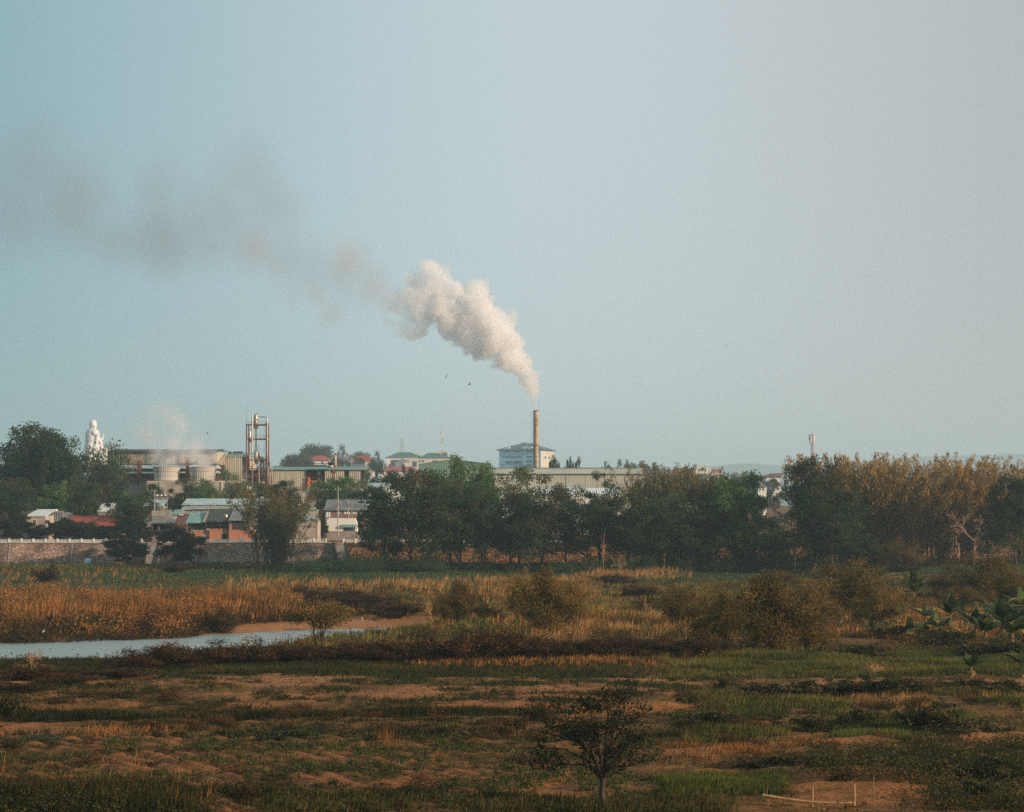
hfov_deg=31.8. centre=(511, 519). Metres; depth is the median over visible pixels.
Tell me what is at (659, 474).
bamboo clump
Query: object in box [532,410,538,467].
chimney
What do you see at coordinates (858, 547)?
leafy tree
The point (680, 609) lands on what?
bush
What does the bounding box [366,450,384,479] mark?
spreading tree
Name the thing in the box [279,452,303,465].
spreading tree
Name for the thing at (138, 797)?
edge reeds
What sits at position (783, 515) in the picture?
tree
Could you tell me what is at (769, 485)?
tree
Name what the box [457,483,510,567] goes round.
leafy tree
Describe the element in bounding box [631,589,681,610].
scrub bush
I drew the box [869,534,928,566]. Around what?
bush
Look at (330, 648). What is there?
scrub bush
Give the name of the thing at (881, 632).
dark shrub
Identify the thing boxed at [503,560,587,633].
bush
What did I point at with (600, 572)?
tall grass
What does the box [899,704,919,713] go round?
dark shrub
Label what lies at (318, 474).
red machinery
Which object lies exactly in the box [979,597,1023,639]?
banana plant
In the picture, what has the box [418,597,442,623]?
bare shrub
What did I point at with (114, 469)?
sparse tree
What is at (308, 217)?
sky
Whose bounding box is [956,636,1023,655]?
dark shrub
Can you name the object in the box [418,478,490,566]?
leafy tree
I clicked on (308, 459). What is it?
spreading tree
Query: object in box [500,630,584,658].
scrub bush
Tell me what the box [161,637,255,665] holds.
scrub bush
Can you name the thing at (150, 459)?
factory hall
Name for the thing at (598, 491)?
building
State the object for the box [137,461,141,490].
rusty vessel
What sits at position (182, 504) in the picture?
power line
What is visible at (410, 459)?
white institution
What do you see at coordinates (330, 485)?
leafy tree
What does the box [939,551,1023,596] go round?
bush
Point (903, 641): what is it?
rough scrub
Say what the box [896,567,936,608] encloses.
banana plant
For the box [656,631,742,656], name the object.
scrub bush
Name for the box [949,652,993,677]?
banana plant
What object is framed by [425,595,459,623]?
bush
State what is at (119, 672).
scrub bush
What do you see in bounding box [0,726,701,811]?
crop plants
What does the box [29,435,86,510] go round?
leafy tree
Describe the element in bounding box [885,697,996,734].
dark shrub
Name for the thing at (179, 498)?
leafy tree
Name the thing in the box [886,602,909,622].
banana plant
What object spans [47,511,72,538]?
grey green house
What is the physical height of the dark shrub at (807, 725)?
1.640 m
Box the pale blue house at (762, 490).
[756,485,766,514]
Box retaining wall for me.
[0,542,334,564]
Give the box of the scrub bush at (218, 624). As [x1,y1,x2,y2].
[201,607,242,632]
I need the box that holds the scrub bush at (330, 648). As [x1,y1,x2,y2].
[281,641,365,661]
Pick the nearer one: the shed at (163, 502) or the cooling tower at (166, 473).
the shed at (163, 502)
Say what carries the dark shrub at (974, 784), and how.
on the ground at (884, 799)
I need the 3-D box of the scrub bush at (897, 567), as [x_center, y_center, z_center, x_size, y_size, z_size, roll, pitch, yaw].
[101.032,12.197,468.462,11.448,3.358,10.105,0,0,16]
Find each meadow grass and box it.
[650,644,1023,679]
[672,681,1023,743]
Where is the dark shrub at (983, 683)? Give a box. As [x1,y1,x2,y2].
[934,677,1010,693]
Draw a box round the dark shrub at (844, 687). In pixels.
[811,674,883,694]
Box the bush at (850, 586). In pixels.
[800,554,925,615]
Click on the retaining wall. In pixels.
(67, 552)
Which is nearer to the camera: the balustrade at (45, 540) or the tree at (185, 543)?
the tree at (185, 543)
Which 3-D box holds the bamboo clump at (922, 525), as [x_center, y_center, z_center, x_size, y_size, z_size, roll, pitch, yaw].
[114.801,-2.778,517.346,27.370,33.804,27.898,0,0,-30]
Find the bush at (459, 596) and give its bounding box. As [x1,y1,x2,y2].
[429,575,488,621]
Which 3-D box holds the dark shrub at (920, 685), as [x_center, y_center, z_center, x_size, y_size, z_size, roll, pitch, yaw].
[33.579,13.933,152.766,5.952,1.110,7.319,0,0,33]
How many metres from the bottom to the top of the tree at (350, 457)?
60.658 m
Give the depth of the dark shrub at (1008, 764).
98.93 m
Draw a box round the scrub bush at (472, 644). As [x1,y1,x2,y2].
[419,626,507,660]
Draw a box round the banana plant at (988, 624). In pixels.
[963,614,1013,642]
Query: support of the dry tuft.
on the ground at (884, 799)
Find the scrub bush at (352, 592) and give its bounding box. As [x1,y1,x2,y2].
[321,583,393,600]
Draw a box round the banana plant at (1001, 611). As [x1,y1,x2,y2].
[969,598,1023,641]
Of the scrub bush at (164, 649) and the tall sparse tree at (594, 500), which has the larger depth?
the tall sparse tree at (594, 500)
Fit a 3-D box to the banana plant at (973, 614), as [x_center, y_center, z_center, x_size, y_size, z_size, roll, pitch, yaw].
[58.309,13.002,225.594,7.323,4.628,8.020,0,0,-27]
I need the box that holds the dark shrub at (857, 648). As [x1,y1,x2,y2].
[807,641,895,656]
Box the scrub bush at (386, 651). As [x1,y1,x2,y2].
[350,636,447,663]
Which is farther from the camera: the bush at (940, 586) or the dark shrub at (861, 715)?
the bush at (940, 586)
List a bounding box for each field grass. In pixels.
[0,563,1023,586]
[0,673,1023,811]
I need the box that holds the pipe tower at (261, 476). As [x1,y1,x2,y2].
[246,414,271,489]
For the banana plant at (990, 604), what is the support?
on the ground at (884, 799)
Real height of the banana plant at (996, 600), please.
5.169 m
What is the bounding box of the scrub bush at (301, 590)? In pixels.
[258,582,329,596]
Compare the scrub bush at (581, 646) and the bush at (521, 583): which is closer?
the scrub bush at (581, 646)
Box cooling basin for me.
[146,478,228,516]
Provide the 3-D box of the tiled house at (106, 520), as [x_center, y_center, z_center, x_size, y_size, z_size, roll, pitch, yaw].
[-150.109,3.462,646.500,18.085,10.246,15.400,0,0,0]
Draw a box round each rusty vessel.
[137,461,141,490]
[185,457,189,477]
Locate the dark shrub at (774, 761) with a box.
[739,754,799,768]
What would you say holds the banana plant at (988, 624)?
on the ground at (884, 799)
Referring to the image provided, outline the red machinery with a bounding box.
[306,470,322,487]
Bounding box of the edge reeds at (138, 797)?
[0,770,203,811]
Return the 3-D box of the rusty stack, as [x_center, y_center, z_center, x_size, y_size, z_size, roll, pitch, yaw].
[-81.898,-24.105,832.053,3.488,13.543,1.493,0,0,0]
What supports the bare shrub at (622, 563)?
on the ground at (884, 799)
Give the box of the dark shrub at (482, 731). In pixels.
[438,728,494,739]
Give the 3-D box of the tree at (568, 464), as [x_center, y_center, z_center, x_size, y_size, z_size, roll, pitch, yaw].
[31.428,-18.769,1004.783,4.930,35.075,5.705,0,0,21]
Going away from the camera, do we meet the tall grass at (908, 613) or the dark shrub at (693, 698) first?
the dark shrub at (693, 698)
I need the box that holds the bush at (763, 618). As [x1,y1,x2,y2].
[706,563,832,651]
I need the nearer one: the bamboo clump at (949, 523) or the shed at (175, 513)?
the bamboo clump at (949, 523)
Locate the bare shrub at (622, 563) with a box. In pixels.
[611,554,628,574]
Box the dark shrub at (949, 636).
[892,630,1020,646]
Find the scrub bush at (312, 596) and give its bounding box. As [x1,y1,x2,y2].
[294,590,362,605]
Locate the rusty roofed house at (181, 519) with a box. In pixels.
[177,514,188,538]
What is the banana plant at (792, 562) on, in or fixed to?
on the ground at (884, 799)
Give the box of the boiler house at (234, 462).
[220,451,255,494]
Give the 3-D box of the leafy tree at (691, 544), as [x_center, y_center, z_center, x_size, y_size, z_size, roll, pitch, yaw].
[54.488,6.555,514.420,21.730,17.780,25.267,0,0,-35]
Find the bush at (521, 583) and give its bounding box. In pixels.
[493,565,541,622]
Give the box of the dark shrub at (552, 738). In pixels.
[540,724,608,741]
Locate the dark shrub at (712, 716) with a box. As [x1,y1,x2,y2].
[668,710,762,728]
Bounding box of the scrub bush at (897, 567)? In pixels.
[879,561,921,571]
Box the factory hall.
[107,449,227,507]
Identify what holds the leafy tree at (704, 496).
on the ground at (884, 799)
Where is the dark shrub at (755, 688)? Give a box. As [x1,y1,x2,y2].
[723,681,804,696]
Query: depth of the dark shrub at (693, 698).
144.75 m
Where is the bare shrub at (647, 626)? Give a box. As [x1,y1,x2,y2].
[642,597,654,635]
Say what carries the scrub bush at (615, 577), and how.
on the ground at (884, 799)
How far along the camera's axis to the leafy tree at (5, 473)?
705.02 m
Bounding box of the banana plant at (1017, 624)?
[988,611,1023,645]
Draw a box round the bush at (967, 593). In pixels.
[933,583,1000,609]
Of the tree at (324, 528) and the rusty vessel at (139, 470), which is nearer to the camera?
the tree at (324, 528)
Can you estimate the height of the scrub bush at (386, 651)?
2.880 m
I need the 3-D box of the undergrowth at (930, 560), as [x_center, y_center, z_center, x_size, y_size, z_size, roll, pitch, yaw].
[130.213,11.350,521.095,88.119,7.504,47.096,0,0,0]
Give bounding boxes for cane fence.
[762,777,874,807]
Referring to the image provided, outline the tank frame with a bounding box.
[154,493,168,510]
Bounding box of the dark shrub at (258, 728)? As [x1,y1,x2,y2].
[228,722,289,739]
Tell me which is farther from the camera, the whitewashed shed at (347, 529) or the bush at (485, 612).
the whitewashed shed at (347, 529)
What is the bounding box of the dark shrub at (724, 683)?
[710,675,731,688]
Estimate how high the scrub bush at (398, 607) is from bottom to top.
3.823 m
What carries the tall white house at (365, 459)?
on the ground at (884, 799)
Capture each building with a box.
[181,499,270,534]
[366,483,393,497]
[497,442,556,467]
[530,488,619,534]
[673,465,721,485]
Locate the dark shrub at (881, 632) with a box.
[841,625,940,639]
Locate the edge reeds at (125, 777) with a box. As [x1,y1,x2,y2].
[0,752,229,807]
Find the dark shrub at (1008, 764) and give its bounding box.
[943,753,1023,785]
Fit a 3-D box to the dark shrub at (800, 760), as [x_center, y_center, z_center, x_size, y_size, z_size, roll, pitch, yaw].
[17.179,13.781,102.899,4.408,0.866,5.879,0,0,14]
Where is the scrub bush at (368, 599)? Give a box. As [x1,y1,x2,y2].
[310,594,398,607]
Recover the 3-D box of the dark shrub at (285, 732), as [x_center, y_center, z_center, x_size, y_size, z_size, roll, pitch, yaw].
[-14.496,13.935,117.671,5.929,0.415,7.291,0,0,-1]
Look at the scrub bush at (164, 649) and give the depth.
180.53 m
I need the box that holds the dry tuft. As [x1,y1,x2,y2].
[364,722,410,751]
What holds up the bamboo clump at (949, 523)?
on the ground at (884, 799)
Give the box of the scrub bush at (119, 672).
[79,667,161,676]
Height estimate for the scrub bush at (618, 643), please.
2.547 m
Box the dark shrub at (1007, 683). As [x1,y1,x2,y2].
[973,678,1023,692]
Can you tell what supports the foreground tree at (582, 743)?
on the ground at (884, 799)
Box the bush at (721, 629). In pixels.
[672,586,749,640]
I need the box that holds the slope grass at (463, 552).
[309,541,811,564]
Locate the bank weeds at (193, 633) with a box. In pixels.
[0,598,305,643]
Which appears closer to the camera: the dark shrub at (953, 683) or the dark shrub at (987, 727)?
the dark shrub at (987, 727)
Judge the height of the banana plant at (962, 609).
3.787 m
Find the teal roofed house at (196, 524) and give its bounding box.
[185,513,208,540]
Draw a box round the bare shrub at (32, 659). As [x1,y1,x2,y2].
[12,648,47,668]
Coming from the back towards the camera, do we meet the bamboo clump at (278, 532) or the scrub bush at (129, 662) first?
the bamboo clump at (278, 532)
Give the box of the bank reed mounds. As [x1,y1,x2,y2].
[0,577,296,639]
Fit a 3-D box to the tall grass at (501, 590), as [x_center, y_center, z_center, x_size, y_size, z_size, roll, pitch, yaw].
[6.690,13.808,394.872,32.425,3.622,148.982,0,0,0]
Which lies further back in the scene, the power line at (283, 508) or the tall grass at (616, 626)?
the power line at (283, 508)
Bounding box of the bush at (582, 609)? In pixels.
[549,579,597,623]
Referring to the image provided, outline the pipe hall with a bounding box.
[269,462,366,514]
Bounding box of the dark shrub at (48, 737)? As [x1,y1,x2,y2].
[0,733,81,743]
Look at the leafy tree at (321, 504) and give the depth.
732.62 m
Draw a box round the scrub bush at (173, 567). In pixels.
[157,559,196,572]
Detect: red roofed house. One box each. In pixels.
[312,456,330,465]
[758,473,780,503]
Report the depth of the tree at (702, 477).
1826.98 m
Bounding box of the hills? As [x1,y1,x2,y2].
[644,453,1023,504]
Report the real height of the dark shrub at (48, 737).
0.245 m
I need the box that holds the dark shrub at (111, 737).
[70,733,142,744]
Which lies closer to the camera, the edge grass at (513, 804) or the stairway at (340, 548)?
the edge grass at (513, 804)
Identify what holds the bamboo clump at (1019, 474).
on the ground at (884, 799)
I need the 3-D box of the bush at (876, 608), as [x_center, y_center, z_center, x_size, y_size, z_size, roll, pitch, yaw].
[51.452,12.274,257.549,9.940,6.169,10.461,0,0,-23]
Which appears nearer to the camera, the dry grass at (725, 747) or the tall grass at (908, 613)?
the dry grass at (725, 747)
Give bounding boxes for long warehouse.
[462,468,644,522]
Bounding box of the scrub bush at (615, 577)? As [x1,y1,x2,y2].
[586,573,641,584]
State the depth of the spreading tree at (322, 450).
1952.77 m
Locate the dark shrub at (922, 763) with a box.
[854,756,951,771]
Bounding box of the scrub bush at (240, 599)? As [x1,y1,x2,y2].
[221,596,270,602]
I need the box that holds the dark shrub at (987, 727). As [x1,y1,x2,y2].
[968,723,1018,732]
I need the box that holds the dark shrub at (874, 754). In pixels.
[844,749,905,767]
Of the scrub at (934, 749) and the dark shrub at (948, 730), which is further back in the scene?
the dark shrub at (948, 730)
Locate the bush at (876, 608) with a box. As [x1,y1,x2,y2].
[833,585,914,624]
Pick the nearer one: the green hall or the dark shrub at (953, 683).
the dark shrub at (953, 683)
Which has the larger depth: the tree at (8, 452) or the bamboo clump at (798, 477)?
the tree at (8, 452)
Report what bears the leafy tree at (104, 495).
on the ground at (884, 799)
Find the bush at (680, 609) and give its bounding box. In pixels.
[637,583,714,624]
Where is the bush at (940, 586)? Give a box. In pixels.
[923,574,966,598]
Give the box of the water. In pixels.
[0,628,395,658]
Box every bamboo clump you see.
[225,483,322,566]
[601,460,707,563]
[624,476,674,564]
[643,464,730,559]
[672,475,732,560]
[770,451,880,565]
[793,452,888,566]
[814,451,926,566]
[842,459,957,564]
[865,451,975,562]
[896,452,979,562]
[908,454,1014,560]
[955,459,1023,560]
[985,465,1023,561]
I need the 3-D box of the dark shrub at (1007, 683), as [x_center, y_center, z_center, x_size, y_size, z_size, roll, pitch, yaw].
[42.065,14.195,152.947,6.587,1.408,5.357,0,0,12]
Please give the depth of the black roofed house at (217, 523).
621.21 m
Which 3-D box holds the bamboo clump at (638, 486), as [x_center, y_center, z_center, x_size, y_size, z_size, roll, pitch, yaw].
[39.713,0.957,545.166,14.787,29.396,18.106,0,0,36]
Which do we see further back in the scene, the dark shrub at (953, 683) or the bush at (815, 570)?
the bush at (815, 570)
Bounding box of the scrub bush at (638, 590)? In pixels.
[609,581,670,596]
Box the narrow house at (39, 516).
[27,509,56,540]
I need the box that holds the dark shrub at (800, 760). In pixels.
[780,752,851,768]
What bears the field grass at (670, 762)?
on the ground at (884, 799)
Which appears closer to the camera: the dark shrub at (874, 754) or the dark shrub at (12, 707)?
the dark shrub at (874, 754)
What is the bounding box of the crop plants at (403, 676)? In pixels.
[0,665,830,729]
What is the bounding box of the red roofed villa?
[379,467,417,499]
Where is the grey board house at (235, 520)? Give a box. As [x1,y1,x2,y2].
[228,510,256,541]
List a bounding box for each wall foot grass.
[0,561,381,572]
[367,558,1018,573]
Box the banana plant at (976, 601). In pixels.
[962,597,980,607]
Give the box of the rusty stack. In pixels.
[331,453,338,477]
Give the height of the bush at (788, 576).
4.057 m
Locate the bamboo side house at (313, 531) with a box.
[295,507,320,541]
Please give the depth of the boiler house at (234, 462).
872.00 m
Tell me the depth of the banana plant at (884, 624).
234.42 m
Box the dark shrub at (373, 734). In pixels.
[344,727,417,740]
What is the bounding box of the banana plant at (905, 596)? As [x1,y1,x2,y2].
[898,586,913,607]
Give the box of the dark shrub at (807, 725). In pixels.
[773,711,861,733]
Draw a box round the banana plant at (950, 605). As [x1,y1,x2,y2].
[926,589,972,629]
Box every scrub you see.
[0,560,560,565]
[0,597,313,643]
[0,689,1023,804]
[0,765,240,811]
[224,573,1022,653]
[760,720,1023,811]
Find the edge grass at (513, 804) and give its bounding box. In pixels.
[219,781,757,811]
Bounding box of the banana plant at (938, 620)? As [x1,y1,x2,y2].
[917,610,961,633]
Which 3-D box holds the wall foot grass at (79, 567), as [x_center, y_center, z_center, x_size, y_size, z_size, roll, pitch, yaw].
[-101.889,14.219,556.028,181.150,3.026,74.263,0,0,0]
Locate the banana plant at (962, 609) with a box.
[952,604,971,622]
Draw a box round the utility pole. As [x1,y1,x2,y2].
[335,488,340,536]
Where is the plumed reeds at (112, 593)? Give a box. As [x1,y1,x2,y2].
[0,581,293,620]
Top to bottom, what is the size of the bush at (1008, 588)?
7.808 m
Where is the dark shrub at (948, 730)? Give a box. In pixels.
[935,727,971,735]
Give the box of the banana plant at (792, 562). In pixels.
[787,558,798,570]
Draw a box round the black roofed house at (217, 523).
[205,509,232,541]
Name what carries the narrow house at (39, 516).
on the ground at (884, 799)
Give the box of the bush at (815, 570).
[796,563,866,578]
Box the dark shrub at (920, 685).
[871,675,944,691]
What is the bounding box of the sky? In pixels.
[0,0,1023,503]
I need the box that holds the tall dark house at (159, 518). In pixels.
[151,510,176,540]
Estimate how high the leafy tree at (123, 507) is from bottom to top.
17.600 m
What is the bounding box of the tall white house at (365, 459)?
[350,455,373,480]
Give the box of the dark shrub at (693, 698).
[675,694,701,702]
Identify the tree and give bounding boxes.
[0,420,42,517]
[0,475,41,539]
[0,514,35,541]
[1,442,16,462]
[6,422,70,508]
[22,459,78,508]
[26,524,44,539]
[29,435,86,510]
[34,479,77,512]
[41,519,67,541]
[56,517,86,539]
[62,452,122,514]
[62,480,101,514]
[73,521,101,541]
[74,437,141,506]
[85,478,113,513]
[90,460,130,495]
[95,525,118,539]
[100,532,150,563]
[103,493,163,524]
[114,515,148,536]
[140,483,167,507]
[140,526,154,540]
[152,522,208,564]
[164,477,195,513]
[182,475,226,505]
[207,490,223,505]
[215,468,251,505]
[246,482,281,505]
[253,452,269,488]
[270,479,302,516]
[276,596,357,646]
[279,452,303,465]
[299,448,311,457]
[300,447,314,464]
[301,442,333,460]
[304,489,333,519]
[306,474,363,507]
[320,518,328,539]
[332,444,350,465]
[337,477,370,499]
[346,452,361,465]
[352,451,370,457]
[356,467,464,568]
[356,497,406,564]
[356,508,362,531]
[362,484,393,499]
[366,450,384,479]
[366,469,375,484]
[369,465,398,496]
[384,460,395,468]
[401,464,416,503]
[417,452,491,562]
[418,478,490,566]
[430,527,446,561]
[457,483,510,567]
[459,460,504,562]
[479,497,542,567]
[493,462,556,564]
[500,485,582,571]
[500,666,675,804]
[542,482,593,562]
[548,455,559,467]
[564,457,572,467]
[572,456,580,467]
[572,502,627,564]
[582,470,617,557]
[595,483,653,563]
[603,498,690,569]
[617,459,629,467]
[644,462,658,487]
[651,490,719,562]
[655,512,735,570]
[688,473,706,490]
[695,474,737,559]
[707,469,771,563]
[726,515,784,570]
[728,473,744,487]
[754,492,773,515]
[757,527,800,569]
[762,477,779,498]
[762,516,787,530]
[767,490,783,515]
[775,511,793,524]
[780,454,860,569]
[791,484,872,565]
[833,523,885,569]
[943,510,1023,563]
[968,504,1010,556]
[985,471,1023,563]
[1009,464,1023,480]
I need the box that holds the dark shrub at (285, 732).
[244,726,326,739]
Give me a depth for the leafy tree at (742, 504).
517.21 m
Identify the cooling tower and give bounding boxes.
[153,467,179,480]
[189,467,216,480]
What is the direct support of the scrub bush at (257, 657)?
on the ground at (884, 799)
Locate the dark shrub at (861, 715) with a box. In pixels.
[828,707,883,725]
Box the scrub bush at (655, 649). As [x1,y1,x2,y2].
[623,632,700,655]
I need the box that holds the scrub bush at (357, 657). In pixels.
[329,641,408,661]
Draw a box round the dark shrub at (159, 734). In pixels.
[134,728,208,737]
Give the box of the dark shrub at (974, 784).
[930,777,1016,797]
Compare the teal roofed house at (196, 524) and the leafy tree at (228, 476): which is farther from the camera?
the leafy tree at (228, 476)
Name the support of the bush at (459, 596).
on the ground at (884, 799)
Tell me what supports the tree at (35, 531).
on the ground at (884, 799)
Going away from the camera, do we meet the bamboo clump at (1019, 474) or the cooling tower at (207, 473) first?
the bamboo clump at (1019, 474)
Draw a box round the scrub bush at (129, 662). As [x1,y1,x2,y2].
[96,648,180,669]
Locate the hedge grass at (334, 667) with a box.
[0,654,670,678]
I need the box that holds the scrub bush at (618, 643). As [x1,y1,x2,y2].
[566,633,659,655]
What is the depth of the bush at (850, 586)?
275.31 m
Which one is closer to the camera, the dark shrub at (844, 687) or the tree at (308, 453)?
the dark shrub at (844, 687)
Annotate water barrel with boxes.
[84,558,101,563]
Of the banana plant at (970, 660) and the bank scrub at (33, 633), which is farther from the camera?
the bank scrub at (33, 633)
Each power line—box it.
[155,497,212,508]
[215,504,334,511]
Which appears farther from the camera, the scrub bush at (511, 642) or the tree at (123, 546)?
the tree at (123, 546)
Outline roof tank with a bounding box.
[322,461,333,467]
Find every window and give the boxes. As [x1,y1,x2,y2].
[221,533,226,539]
[326,510,330,517]
[412,461,416,466]
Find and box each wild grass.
[254,580,823,652]
[397,635,667,669]
[802,591,1023,648]
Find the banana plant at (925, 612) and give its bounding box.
[910,601,944,623]
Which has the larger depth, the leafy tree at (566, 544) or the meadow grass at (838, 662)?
the leafy tree at (566, 544)
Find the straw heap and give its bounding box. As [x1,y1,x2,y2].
[803,661,904,675]
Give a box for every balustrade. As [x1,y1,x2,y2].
[2,539,142,541]
[156,539,326,541]
[343,539,561,542]
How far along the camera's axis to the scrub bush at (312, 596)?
309.62 m
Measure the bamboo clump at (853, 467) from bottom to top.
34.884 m
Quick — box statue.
[84,419,107,470]
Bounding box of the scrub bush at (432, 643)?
[377,628,473,662]
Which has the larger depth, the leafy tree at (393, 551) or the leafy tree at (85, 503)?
the leafy tree at (85, 503)
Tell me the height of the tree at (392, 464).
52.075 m
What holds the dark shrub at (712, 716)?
on the ground at (884, 799)
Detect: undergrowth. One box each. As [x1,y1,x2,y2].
[281,541,843,573]
[821,549,1023,569]
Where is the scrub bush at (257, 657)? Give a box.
[201,636,299,663]
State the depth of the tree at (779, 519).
687.76 m
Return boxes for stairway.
[144,541,159,563]
[332,541,350,563]
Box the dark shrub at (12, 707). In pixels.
[0,693,32,716]
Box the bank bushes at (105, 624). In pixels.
[0,578,307,637]
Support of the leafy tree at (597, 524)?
on the ground at (884, 799)
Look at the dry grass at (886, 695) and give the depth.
147.21 m
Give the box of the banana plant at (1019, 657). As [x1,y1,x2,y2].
[993,645,1023,676]
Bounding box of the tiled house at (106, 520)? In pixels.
[69,515,119,539]
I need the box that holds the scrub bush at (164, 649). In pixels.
[117,640,218,669]
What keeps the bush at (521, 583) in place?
on the ground at (884, 799)
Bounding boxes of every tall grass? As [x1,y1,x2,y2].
[0,566,165,584]
[222,572,501,594]
[474,571,607,602]
[484,604,717,644]
[568,566,692,580]
[822,600,1014,638]
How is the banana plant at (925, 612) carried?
on the ground at (884, 799)
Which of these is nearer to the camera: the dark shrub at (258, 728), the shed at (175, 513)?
the dark shrub at (258, 728)
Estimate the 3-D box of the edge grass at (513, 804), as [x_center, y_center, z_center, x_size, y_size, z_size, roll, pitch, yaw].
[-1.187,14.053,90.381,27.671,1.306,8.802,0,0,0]
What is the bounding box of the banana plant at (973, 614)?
[947,606,989,637]
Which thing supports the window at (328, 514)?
in the red brick barn
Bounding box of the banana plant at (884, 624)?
[864,619,898,629]
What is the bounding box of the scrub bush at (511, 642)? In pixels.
[447,626,543,660]
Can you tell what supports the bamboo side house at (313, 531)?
on the ground at (884, 799)
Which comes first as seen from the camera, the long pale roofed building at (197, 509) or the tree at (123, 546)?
the tree at (123, 546)
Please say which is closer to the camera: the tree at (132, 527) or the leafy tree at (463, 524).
the leafy tree at (463, 524)
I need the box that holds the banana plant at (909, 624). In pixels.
[885,617,933,634]
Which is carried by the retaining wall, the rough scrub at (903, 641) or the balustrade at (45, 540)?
the balustrade at (45, 540)
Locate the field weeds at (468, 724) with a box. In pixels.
[0,655,1023,811]
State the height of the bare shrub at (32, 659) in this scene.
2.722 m
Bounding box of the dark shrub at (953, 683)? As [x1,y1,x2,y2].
[916,677,975,692]
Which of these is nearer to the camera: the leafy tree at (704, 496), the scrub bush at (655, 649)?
the scrub bush at (655, 649)
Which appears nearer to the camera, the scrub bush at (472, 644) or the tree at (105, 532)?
the scrub bush at (472, 644)
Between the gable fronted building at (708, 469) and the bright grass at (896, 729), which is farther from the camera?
the gable fronted building at (708, 469)
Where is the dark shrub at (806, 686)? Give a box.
[764,679,839,696]
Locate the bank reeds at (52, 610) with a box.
[0,587,304,641]
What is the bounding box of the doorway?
[343,527,354,530]
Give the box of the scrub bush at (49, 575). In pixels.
[28,563,61,582]
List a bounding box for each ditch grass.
[0,700,571,722]
[0,719,720,745]
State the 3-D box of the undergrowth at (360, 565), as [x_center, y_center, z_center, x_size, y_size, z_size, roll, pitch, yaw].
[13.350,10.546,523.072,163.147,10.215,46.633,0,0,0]
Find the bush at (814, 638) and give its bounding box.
[772,573,846,648]
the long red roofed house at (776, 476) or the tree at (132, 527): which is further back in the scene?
the long red roofed house at (776, 476)
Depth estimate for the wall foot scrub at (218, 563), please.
594.02 m
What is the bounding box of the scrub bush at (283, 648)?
[251,639,341,661]
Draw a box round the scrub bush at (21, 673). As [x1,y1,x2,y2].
[0,663,81,680]
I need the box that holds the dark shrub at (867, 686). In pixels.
[837,673,914,694]
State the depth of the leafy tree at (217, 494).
728.25 m
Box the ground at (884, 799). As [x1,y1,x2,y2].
[0,505,1023,811]
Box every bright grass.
[649,763,797,797]
[826,718,919,739]
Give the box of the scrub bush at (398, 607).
[350,594,432,617]
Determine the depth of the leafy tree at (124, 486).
721.99 m
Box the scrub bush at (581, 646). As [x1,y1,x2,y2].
[549,633,621,657]
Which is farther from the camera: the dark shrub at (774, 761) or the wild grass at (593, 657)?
the wild grass at (593, 657)
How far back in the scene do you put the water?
252.29 m
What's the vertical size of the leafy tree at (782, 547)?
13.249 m
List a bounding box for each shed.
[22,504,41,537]
[98,503,114,514]
[143,500,167,529]
[171,510,183,516]
[323,518,358,539]
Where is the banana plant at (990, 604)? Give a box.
[979,598,1011,620]
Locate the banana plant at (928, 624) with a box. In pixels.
[905,615,948,641]
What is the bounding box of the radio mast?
[809,433,814,454]
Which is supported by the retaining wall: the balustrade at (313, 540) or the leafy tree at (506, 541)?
the balustrade at (313, 540)
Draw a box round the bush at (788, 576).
[744,569,808,586]
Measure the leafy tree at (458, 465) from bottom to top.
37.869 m
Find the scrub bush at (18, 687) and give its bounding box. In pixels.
[0,680,54,693]
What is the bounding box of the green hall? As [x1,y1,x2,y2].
[419,457,491,494]
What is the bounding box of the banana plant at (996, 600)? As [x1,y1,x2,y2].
[964,594,1022,630]
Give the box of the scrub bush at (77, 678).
[27,672,100,686]
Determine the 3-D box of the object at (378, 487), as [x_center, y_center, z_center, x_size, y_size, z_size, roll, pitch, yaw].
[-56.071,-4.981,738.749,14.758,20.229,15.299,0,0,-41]
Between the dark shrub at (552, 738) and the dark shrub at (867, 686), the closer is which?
the dark shrub at (552, 738)
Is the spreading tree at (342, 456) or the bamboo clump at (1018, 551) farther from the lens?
the spreading tree at (342, 456)
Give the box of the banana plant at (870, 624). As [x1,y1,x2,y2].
[854,617,888,634]
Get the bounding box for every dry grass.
[73,720,205,737]
[650,736,827,762]
[771,686,1023,713]
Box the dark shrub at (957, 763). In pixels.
[900,755,987,774]
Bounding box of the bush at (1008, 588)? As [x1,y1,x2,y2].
[973,564,1023,606]
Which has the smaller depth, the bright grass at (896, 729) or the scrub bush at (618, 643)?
the bright grass at (896, 729)
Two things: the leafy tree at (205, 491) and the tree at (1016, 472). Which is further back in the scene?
the tree at (1016, 472)
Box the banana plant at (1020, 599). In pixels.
[995,585,1023,606]
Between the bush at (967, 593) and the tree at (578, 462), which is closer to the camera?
the bush at (967, 593)
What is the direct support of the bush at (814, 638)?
on the ground at (884, 799)
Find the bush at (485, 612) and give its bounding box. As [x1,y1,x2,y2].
[468,602,508,621]
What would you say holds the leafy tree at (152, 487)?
on the ground at (884, 799)
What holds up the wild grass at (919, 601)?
on the ground at (884, 799)
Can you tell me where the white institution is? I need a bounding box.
[386,452,450,469]

